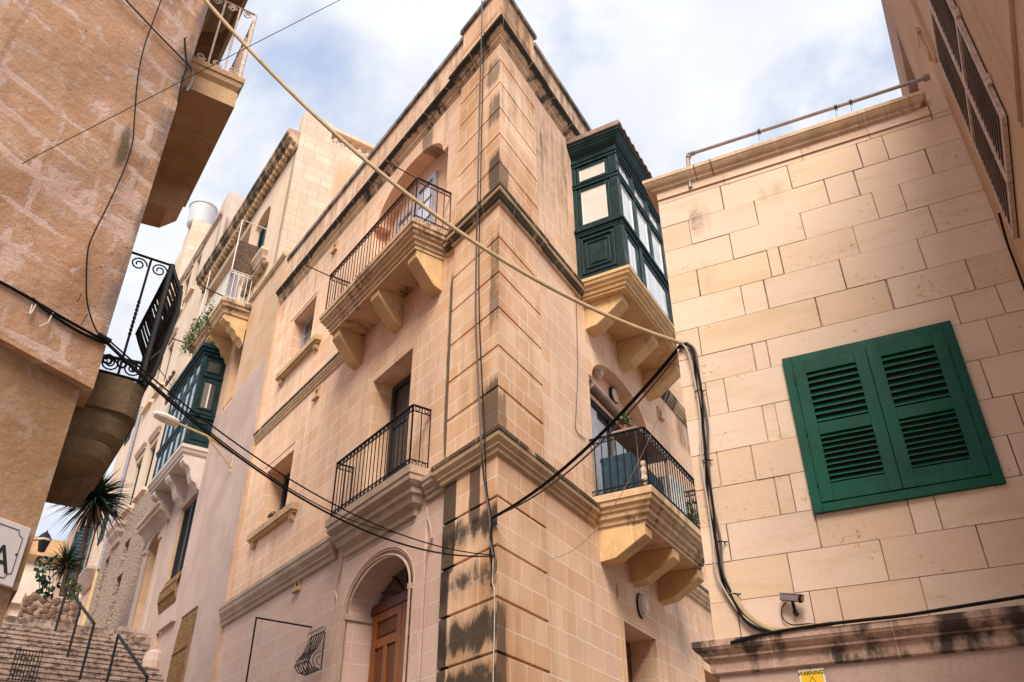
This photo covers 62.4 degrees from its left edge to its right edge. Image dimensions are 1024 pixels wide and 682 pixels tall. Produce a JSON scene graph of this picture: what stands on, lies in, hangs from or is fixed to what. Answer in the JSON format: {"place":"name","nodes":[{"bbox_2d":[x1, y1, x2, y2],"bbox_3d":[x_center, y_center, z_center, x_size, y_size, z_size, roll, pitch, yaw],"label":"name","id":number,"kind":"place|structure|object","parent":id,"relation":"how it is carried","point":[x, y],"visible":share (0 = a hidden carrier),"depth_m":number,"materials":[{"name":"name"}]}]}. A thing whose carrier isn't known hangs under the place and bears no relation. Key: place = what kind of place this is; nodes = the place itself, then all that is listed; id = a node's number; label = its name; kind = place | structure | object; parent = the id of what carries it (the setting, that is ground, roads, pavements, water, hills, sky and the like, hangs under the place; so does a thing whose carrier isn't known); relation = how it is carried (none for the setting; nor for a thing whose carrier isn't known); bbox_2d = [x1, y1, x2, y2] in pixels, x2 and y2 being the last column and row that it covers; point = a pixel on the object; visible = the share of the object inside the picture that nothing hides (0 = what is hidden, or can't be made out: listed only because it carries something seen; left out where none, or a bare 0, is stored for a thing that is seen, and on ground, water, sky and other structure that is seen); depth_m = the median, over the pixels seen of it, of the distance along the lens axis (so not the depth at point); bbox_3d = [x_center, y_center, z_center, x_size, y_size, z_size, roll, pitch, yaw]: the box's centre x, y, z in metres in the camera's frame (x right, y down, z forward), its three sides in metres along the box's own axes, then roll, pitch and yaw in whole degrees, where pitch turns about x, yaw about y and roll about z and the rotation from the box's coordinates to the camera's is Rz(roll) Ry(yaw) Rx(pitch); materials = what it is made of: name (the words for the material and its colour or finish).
{"place":"outdoors","nodes":[
{"label":"outdoors","id":0,"kind":"place"},
{"bbox_2d":[33,530,51,552],"bbox_3d":[-14.398,6.114,25.819,0.655,0.720,0.346,-9,-34,13],"label":"street lantern","id":1,"kind":"object","parent":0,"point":[44,539],"visible":0.95,"depth_m":25.68,"materials":[{"name":"black metal"}]},
{"bbox_2d":[1,615,149,641],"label":"street","id":2,"kind":"structure","parent":0,"point":[52,624],"depth_m":19.64,"materials":[{"name":"stone"}]},
{"bbox_2d":[5,536,65,615],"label":"street end house","id":3,"kind":"structure","parent":2,"relation":"on","point":[28,585],"depth_m":38.87,"materials":[{"name":"stone"}]},
{"bbox_2d":[17,592,81,623],"bbox_3d":[-11.075,6.590,20.206,1.308,0.938,0.500,20,-38,-29],"label":"stone planter","id":4,"kind":"object","parent":2,"relation":"on","point":[33,605],"visible":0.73,"depth_m":20.07,"materials":[{"name":"beige stone"}]},
{"bbox_2d":[33,555,60,598],"bbox_3d":[-11.266,5.707,20.484,0.750,1.156,0.487,21,-38,-29],"label":"rubber plant","id":5,"kind":"object","parent":4,"relation":"in","point":[44,581],"visible":1,"depth_m":20.44,"materials":[{"name":"green plant"}]},
{"bbox_2d":[43,540,94,596],"bbox_3d":[-11.034,5.546,20.934,1.388,1.514,1.446,0,-33,0],"label":"yucca tree","id":6,"kind":"object","parent":4,"relation":"in","point":[66,561],"visible":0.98,"depth_m":20.86,"materials":[{"name":"green plant"}]},
{"bbox_2d":[65,575,84,603],"bbox_3d":[-10.753,6.124,20.663,0.548,0.740,0.563,23,-39,-31],"label":"green shrub","id":7,"kind":"object","parent":4,"relation":"in","point":[69,596],"visible":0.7,"depth_m":20.70,"materials":[{"name":"green plant"}]},
{"bbox_2d":[53,483,107,601],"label":"pink house","id":8,"kind":"structure","parent":2,"relation":"on","point":[89,543],"depth_m":33.91,"materials":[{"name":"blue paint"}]},
{"bbox_2d":[43,468,141,601],"bbox_3d":[-11.245,5.235,22.151,2.672,4.328,2.617,0,-33,0],"label":"yucca tree","id":9,"kind":"object","parent":2,"relation":"on","point":[93,505],"visible":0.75,"depth_m":22.57,"materials":[{"name":"green plant"}]},
{"bbox_2d":[115,626,151,648],"bbox_3d":[-9.434,7.493,20.678,0.750,0.720,1.700,20,-38,-29],"label":"doorstep","id":10,"kind":"object","parent":2,"relation":"on","point":[140,641],"visible":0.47,"depth_m":20.20,"materials":[{"name":"stone"}]},
{"bbox_2d":[76,218,210,625],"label":"tall tank house","id":11,"kind":"structure","parent":2,"relation":"on","point":[196,234],"depth_m":33.07,"materials":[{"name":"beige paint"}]},
{"bbox_2d":[78,590,90,624],"bbox_3d":[-15.244,9.873,29.926,0.020,2.000,0.800,20,-38,-29],"label":"door","id":12,"kind":"structure","parent":11,"relation":"in","point":[87,595],"depth_m":30.17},
{"bbox_2d":[187,199,217,228],"bbox_3d":[-14.650,-5.767,39.849,1.320,1.240,1.320,0,-33,0],"label":"water tank","id":13,"kind":"object","parent":11,"relation":"on","point":[206,211],"visible":0.83,"depth_m":39.50,"materials":[{"name":"white plastic"}]},
{"bbox_2d":[85,191,244,629],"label":"rubble fronted house","id":14,"kind":"structure","parent":2,"relation":"on","point":[111,603],"depth_m":29.24,"materials":[{"name":"stone"}]},
{"bbox_2d":[165,370,175,386],"bbox_3d":[-11.946,1.305,29.529,0.138,0.228,1.000,20,-38,-29],"label":"insulator bracket","id":15,"kind":"object","parent":14,"relation":"attached to","point":[170,377],"visible":0.91,"depth_m":29.48,"materials":[{"name":"metal"}]},
{"bbox_2d":[35,0,901,540],"label":"sky","id":16,"kind":"structure","parent":0,"point":[680,77],"materials":[{"name":"white"}]},
{"label":"ground","id":17,"kind":"structure","parent":0,"visible":0},
{"bbox_2d":[0,622,163,681],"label":"stairs","id":18,"kind":"structure","parent":17,"relation":"on","point":[57,664],"depth_m":18.13,"materials":[{"name":"stone"}]},
{"bbox_2d":[6,649,43,681],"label":"iron gate","id":19,"kind":"structure","parent":18,"relation":"on","point":[26,664],"depth_m":15.92,"materials":[{"name":"black metal"}]},
{"bbox_2d":[54,586,95,679],"bbox_3d":[-9.555,6.283,18.396,0.062,2.478,2.682,26,-41,-35],"label":"handrail","id":20,"kind":"object","parent":18,"relation":"on","point":[87,614],"visible":1,"depth_m":18.24,"materials":[{"name":"black metal"}]},
{"bbox_2d":[105,634,148,681],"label":"handrail","id":21,"kind":"object","parent":18,"relation":"on","point":[134,658],"visible":1,"depth_m":16.94,"materials":[{"name":"black metal"}]},
{"bbox_2d":[142,649,160,667],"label":"plaster buttress","id":22,"kind":"structure","parent":18,"relation":"on","point":[151,658],"depth_m":18.95,"materials":[{"name":"beige paint"}]},
{"bbox_2d":[0,0,257,627],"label":"peeling house","id":23,"kind":"structure","parent":17,"relation":"on","point":[69,409],"depth_m":5.95,"materials":[{"name":"stone"}]},
{"bbox_2d":[0,517,30,587],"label":"street name plaque","id":24,"kind":"object","parent":23,"relation":"attached to","point":[13,538],"visible":1,"depth_m":4.85,"materials":[{"name":"white ceramic"}]},
{"bbox_2d":[0,280,110,344],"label":"ledge cable","id":25,"kind":"object","parent":23,"relation":"attached to","point":[48,308],"visible":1,"depth_m":5.43,"materials":[{"name":"black rubber"}]},
{"bbox_2d":[32,297,106,344],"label":"ledge cable","id":26,"kind":"object","parent":23,"relation":"attached to","point":[40,305],"visible":1,"depth_m":5.49,"materials":[{"name":"black rubber"}]},
{"bbox_2d":[28,304,51,326],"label":"frayed ends","id":27,"kind":"object","parent":26,"relation":"hanging from","point":[30,312],"visible":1,"depth_m":5.30,"materials":[{"name":"white fabric"}]},
{"bbox_2d":[97,332,111,344],"bbox_3d":[-2.768,-0.018,5.733,0.101,0.062,0.044,28,-42,-36],"label":"cable joint box","id":28,"kind":"object","parent":23,"relation":"attached to","point":[105,338],"visible":1,"depth_m":5.72,"materials":[{"name":"black plastic"}]},
{"bbox_2d":[111,341,492,554],"bbox_3d":[-1.488,1.273,7.413,0.012,0.413,4.904,-19,-37,26],"label":"overhead cable","id":29,"kind":"object","parent":28,"relation":"attached to","point":[151,377],"visible":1,"depth_m":6.71,"materials":[{"name":"black rubber"}]},
{"bbox_2d":[85,0,161,333],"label":"wall cable","id":30,"kind":"object","parent":23,"relation":"attached to","point":[121,174],"depth_m":6.25,"materials":[{"name":"black rubber"}]},
{"bbox_2d":[125,0,185,62],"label":"wall conduit","id":31,"kind":"object","parent":23,"relation":"attached to","point":[154,30],"depth_m":7.02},
{"bbox_2d":[22,0,338,163],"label":"overhead wire","id":32,"kind":"object","parent":23,"relation":"attached to","point":[175,84],"visible":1,"depth_m":6.11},
{"bbox_2d":[177,38,187,101],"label":"wall cable","id":33,"kind":"object","parent":23,"relation":"attached to","point":[181,83],"depth_m":7.23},
{"bbox_2d":[185,62,193,91],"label":"wall cable","id":34,"kind":"object","parent":23,"relation":"attached to","point":[192,80],"depth_m":7.29,"materials":[{"name":"grey plastic"}]},
{"bbox_2d":[111,345,393,532],"bbox_3d":[-2.146,1.274,8.476,0.012,0.829,6.093,-7,-33,10],"label":"overhead cable","id":35,"kind":"object","parent":23,"relation":"attached to","point":[169,398],"visible":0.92,"depth_m":7.21,"materials":[{"name":"black rubber"}]},
{"bbox_2d":[107,344,492,556],"bbox_3d":[-1.487,1.327,7.378,0.017,0.486,4.906,-19,-37,26],"label":"overhead cable","id":36,"kind":"object","parent":23,"relation":"attached to","point":[199,426],"visible":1,"depth_m":6.62,"materials":[{"name":"black rubber"}]},
{"bbox_2d":[203,0,683,344],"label":"overhead cable","id":37,"kind":"object","parent":23,"relation":"attached to","point":[385,176],"visible":1,"depth_m":6.79,"materials":[{"name":"rubber"}]},
{"bbox_2d":[127,112,374,681],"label":"plastered house","id":38,"kind":"structure","parent":17,"relation":"on","point":[188,526],"depth_m":22.05,"materials":[{"name":"paint"}]},
{"bbox_2d":[153,411,233,471],"bbox_3d":[-7.036,2.212,18.669,1.951,0.937,0.298,21,-39,-30],"label":"street lamp","id":39,"kind":"object","parent":38,"relation":"attached to","point":[166,418],"visible":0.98,"depth_m":18.54,"materials":[{"name":"white metal"}]},
{"bbox_2d":[173,300,216,357],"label":"trailing plants","id":40,"kind":"object","parent":38,"relation":"on","point":[190,337],"visible":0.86,"depth_m":23.70,"materials":[{"name":"green plant"}]},
{"bbox_2d":[214,0,719,681],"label":"corner house","id":41,"kind":"structure","parent":17,"relation":"on","point":[370,410],"depth_m":13.01,"materials":[{"name":"stone"}]},
{"bbox_2d":[267,511,275,517],"bbox_3d":[-4.539,3.400,16.131,0.287,0.346,0.246,0,-33,0],"label":"potted plant","id":42,"kind":"object","parent":41,"relation":"on","point":[271,514],"visible":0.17,"depth_m":16.13,"materials":[{"name":"green plant"}]},
{"bbox_2d":[245,617,311,681],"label":"iron bracket","id":43,"kind":"object","parent":41,"relation":"attached to","point":[256,618],"visible":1,"depth_m":12.28,"materials":[{"name":"black metal"}]},
{"bbox_2d":[279,472,290,510],"bbox_3d":[-4.201,2.979,16.296,0.050,1.190,1.220,21,-39,-30],"label":"window","id":44,"kind":"structure","parent":41,"relation":"in","point":[286,481],"depth_m":16.75,"materials":[{"name":"black glass"}]},
{"bbox_2d":[301,314,313,347],"bbox_3d":[-4.279,-0.095,18.145,0.050,1.280,1.130,21,-39,-30],"label":"window","id":45,"kind":"structure","parent":41,"relation":"in","point":[307,330],"depth_m":18.58,"materials":[{"name":"grey glass"}]},
{"bbox_2d":[368,598,411,681],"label":"door","id":46,"kind":"structure","parent":41,"relation":"in","point":[386,662],"depth_m":11.39,"materials":[{"name":"brown wood"}]},
{"bbox_2d":[385,374,410,478],"bbox_3d":[-1.590,1.479,12.951,0.060,2.260,1.210,21,-39,-30],"label":"balcony door","id":47,"kind":"structure","parent":41,"relation":"in","point":[401,392],"depth_m":13.42,"materials":[{"name":"glass"}]},
{"bbox_2d":[395,204,414,233],"bbox_3d":[-1.977,-1.525,15.283,0.050,2.040,0.660,21,-39,-30],"label":"balcony door","id":48,"kind":"structure","parent":41,"relation":"in","point":[409,213],"depth_m":15.79,"materials":[{"name":"white glass"}]},
{"bbox_2d":[415,170,437,225],"bbox_3d":[-1.550,-1.956,14.857,0.050,2.300,0.680,21,-39,-30],"label":"balcony door","id":49,"kind":"structure","parent":41,"relation":"in","point":[433,179],"depth_m":15.20,"materials":[{"name":"white glass"}]},
{"bbox_2d":[475,0,493,557],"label":"wall cable","id":50,"kind":"object","parent":41,"relation":"attached to","point":[476,292],"depth_m":11.52,"materials":[{"name":"black rubber"}]},
{"bbox_2d":[478,31,494,556],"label":"wall cable","id":51,"kind":"object","parent":41,"relation":"attached to","point":[479,313],"depth_m":11.23,"materials":[{"name":"black rubber"}]},
{"bbox_2d":[489,527,492,586],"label":"wall cable","id":52,"kind":"object","parent":41,"relation":"attached to","point":[491,560],"depth_m":9.19,"materials":[{"name":"grey plastic"}]},
{"bbox_2d":[492,557,494,681],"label":"wall cable","id":53,"kind":"object","parent":41,"relation":"attached to","point":[494,620],"depth_m":8.80,"materials":[{"name":"black rubber"}]},
{"bbox_2d":[575,296,585,439],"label":"wall cable","id":54,"kind":"object","parent":41,"relation":"attached to","point":[577,372],"depth_m":12.88,"materials":[{"name":"grey plastic"}]},
{"bbox_2d":[592,369,603,379],"bbox_3d":[1.476,0.495,14.301,0.150,0.299,0.299,-17,-37,24],"label":"loggia lamp","id":55,"kind":"object","parent":41,"relation":"attached to","point":[598,374],"visible":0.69,"depth_m":14.20,"materials":[{"name":"white glass"}]},
{"bbox_2d":[590,398,627,490],"bbox_3d":[1.626,2.103,13.662,0.050,1.960,1.830,-17,-37,24],"label":"balcony door","id":56,"kind":"structure","parent":41,"relation":"in","point":[603,419],"depth_m":13.84,"materials":[{"name":"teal glass"}]},
{"bbox_2d":[589,379,634,427],"bbox_3d":[1.790,1.238,14.279,0.186,0.216,2.283,-17,-37,24],"label":"rolled awning","id":57,"kind":"object","parent":41,"relation":"attached to","point":[605,401],"visible":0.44,"depth_m":13.77,"materials":[{"name":"beige fabric"}]},
{"bbox_2d":[609,387,617,403],"bbox_3d":[1.779,0.951,14.750,0.062,0.319,0.319,-17,-37,24],"label":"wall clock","id":58,"kind":"object","parent":41,"relation":"attached to","point":[613,394],"depth_m":14.67,"materials":[{"name":"glass"}]},
{"bbox_2d":[626,643,632,681],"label":"door","id":59,"kind":"structure","parent":41,"relation":"in","point":[628,652],"depth_m":12.67,"materials":[{"name":"brown wood"}]},
{"bbox_2d":[601,452,664,496],"bbox_3d":[1.835,2.214,12.637,0.483,0.580,1.323,-17,-37,24],"label":"storage cabinet","id":60,"kind":"object","parent":41,"relation":"on","point":[621,471],"visible":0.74,"depth_m":12.18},
{"bbox_2d":[611,426,670,499],"bbox_3d":[1.953,2.006,12.638,0.440,0.970,1.300,-17,-37,24],"label":"balcony shelf","id":61,"kind":"object","parent":41,"relation":"on","point":[633,441],"visible":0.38,"depth_m":12.83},
{"bbox_2d":[617,409,631,429],"bbox_3d":[1.659,1.190,12.622,0.250,0.386,0.270,15,-36,-22],"label":"potted plant","id":62,"kind":"object","parent":61,"relation":"on","point":[626,423],"visible":0.72,"depth_m":12.57,"materials":[{"name":"green plant"}]},
{"bbox_2d":[636,593,648,618],"bbox_3d":[1.952,3.918,12.529,0.128,0.373,0.280,-17,-37,24],"label":"bulkhead lamp","id":63,"kind":"object","parent":41,"relation":"attached to","point":[642,605],"visible":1,"depth_m":12.45,"materials":[{"name":"white glass"}]},
{"bbox_2d":[640,460,647,484],"bbox_3d":[1.869,1.890,11.951,0.123,0.440,0.180,0,-33,0],"label":"stone figurine","id":64,"kind":"object","parent":41,"relation":"on","point":[643,468],"visible":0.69,"depth_m":11.92,"materials":[{"name":"beige stone"}]},
{"bbox_2d":[659,475,687,515],"bbox_3d":[2.422,2.612,13.368,0.530,0.740,0.600,-17,-37,24],"label":"white cupboard","id":65,"kind":"object","parent":41,"relation":"on","point":[674,492],"visible":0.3,"depth_m":13.24,"materials":[{"name":"paint"}]},
{"bbox_2d":[686,499,699,524],"bbox_3d":[2.836,2.863,13.735,0.505,0.714,0.514,0,-33,0],"label":"potted plant","id":66,"kind":"object","parent":41,"relation":"on","point":[693,511],"visible":0.17,"depth_m":13.66,"materials":[{"name":"green plant"}]},
{"bbox_2d":[642,89,1023,681],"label":"shuttered house","id":67,"kind":"structure","parent":17,"relation":"on","point":[847,296],"depth_m":6.03,"materials":[{"name":"stone"}]},
{"bbox_2d":[491,345,681,518],"bbox_3d":[0.584,1.028,8.159,0.034,0.343,3.634,15,-36,-22],"label":"overhead cable","id":68,"kind":"object","parent":67,"relation":"attached to","point":[621,412],"visible":1,"depth_m":7.72,"materials":[{"name":"black rubber"}]},
{"bbox_2d":[496,349,682,558],"bbox_3d":[0.609,1.376,7.904,0.006,1.118,3.565,15,-36,-22],"label":"overhead wire","id":69,"kind":"object","parent":67,"relation":"attached to","point":[625,486],"visible":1,"depth_m":7.17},
{"bbox_2d":[504,346,683,512],"bbox_3d":[0.584,1.071,8.132,0.018,0.349,3.633,15,-36,-22],"label":"overhead cable","id":70,"kind":"object","parent":67,"relation":"attached to","point":[622,419],"visible":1,"depth_m":7.61,"materials":[{"name":"black rubber"}]},
{"bbox_2d":[684,344,759,627],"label":"wall cable","id":71,"kind":"object","parent":67,"relation":"attached to","point":[706,483],"depth_m":6.22,"materials":[{"name":"black rubber"}]},
{"bbox_2d":[682,344,763,628],"bbox_3d":[1.652,0.919,6.141,0.621,2.338,0.014,-15,-36,22],"label":"wall cable","id":72,"kind":"object","parent":67,"relation":"attached to","point":[726,593],"depth_m":6.14,"materials":[{"name":"black rubber"}]},
{"bbox_2d":[686,342,763,632],"bbox_3d":[1.681,0.932,6.126,0.583,2.361,0.020,-15,-36,22],"label":"wall cable","id":73,"kind":"object","parent":67,"relation":"attached to","point":[708,464],"depth_m":6.24,"materials":[{"name":"black rubber"}]},
{"bbox_2d":[684,342,813,631],"bbox_3d":[1.668,0.925,6.117,0.594,2.346,0.016,-15,-36,22],"label":"wall cable","id":74,"kind":"object","parent":67,"relation":"attached to","point":[717,553],"depth_m":6.10,"materials":[{"name":"black rubber"}]},
{"bbox_2d":[730,591,832,630],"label":"wall cable","id":75,"kind":"object","parent":67,"relation":"attached to","point":[746,613],"depth_m":5.56,"materials":[{"name":"beige plastic"}]},
{"bbox_2d":[779,592,804,615],"bbox_3d":[1.840,1.708,5.507,0.156,0.148,0.098,-26,-41,33],"label":"security camera","id":76,"kind":"object","parent":67,"relation":"attached to","point":[792,598],"visible":1,"depth_m":5.49,"materials":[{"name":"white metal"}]},
{"bbox_2d":[781,602,815,625],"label":"camera cable","id":77,"kind":"object","parent":67,"relation":"attached to","point":[793,624],"visible":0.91,"depth_m":5.48,"materials":[{"name":"grey plastic"}]},
{"bbox_2d":[686,73,930,187],"bbox_3d":[2.557,-1.823,7.398,2.122,0.424,0.060,-15,-36,22],"label":"roof pipe","id":78,"kind":"object","parent":67,"relation":"attached to","point":[925,78],"visible":1,"depth_m":7.47,"materials":[{"name":"grey metal"}]},
{"bbox_2d":[798,665,825,681],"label":"warning sign","id":79,"kind":"object","parent":67,"relation":"attached to","point":[813,675],"visible":1,"depth_m":5.28,"materials":[{"name":"yellow paint"}]},
{"bbox_2d":[730,594,1023,643],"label":"ledge cable","id":80,"kind":"object","parent":67,"relation":"on","point":[882,617],"visible":1,"depth_m":5.15,"materials":[{"name":"black rubber"}]},
{"bbox_2d":[881,0,1023,281],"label":"brown rendered house","id":81,"kind":"structure","parent":17,"relation":"on","point":[967,56],"depth_m":5.28,"materials":[{"name":"orange paint"}]},
{"bbox_2d":[998,213,1023,289],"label":"wall cable","id":82,"kind":"object","parent":81,"relation":"attached to","point":[1010,251],"depth_m":5.76,"materials":[{"name":"black rubber"}]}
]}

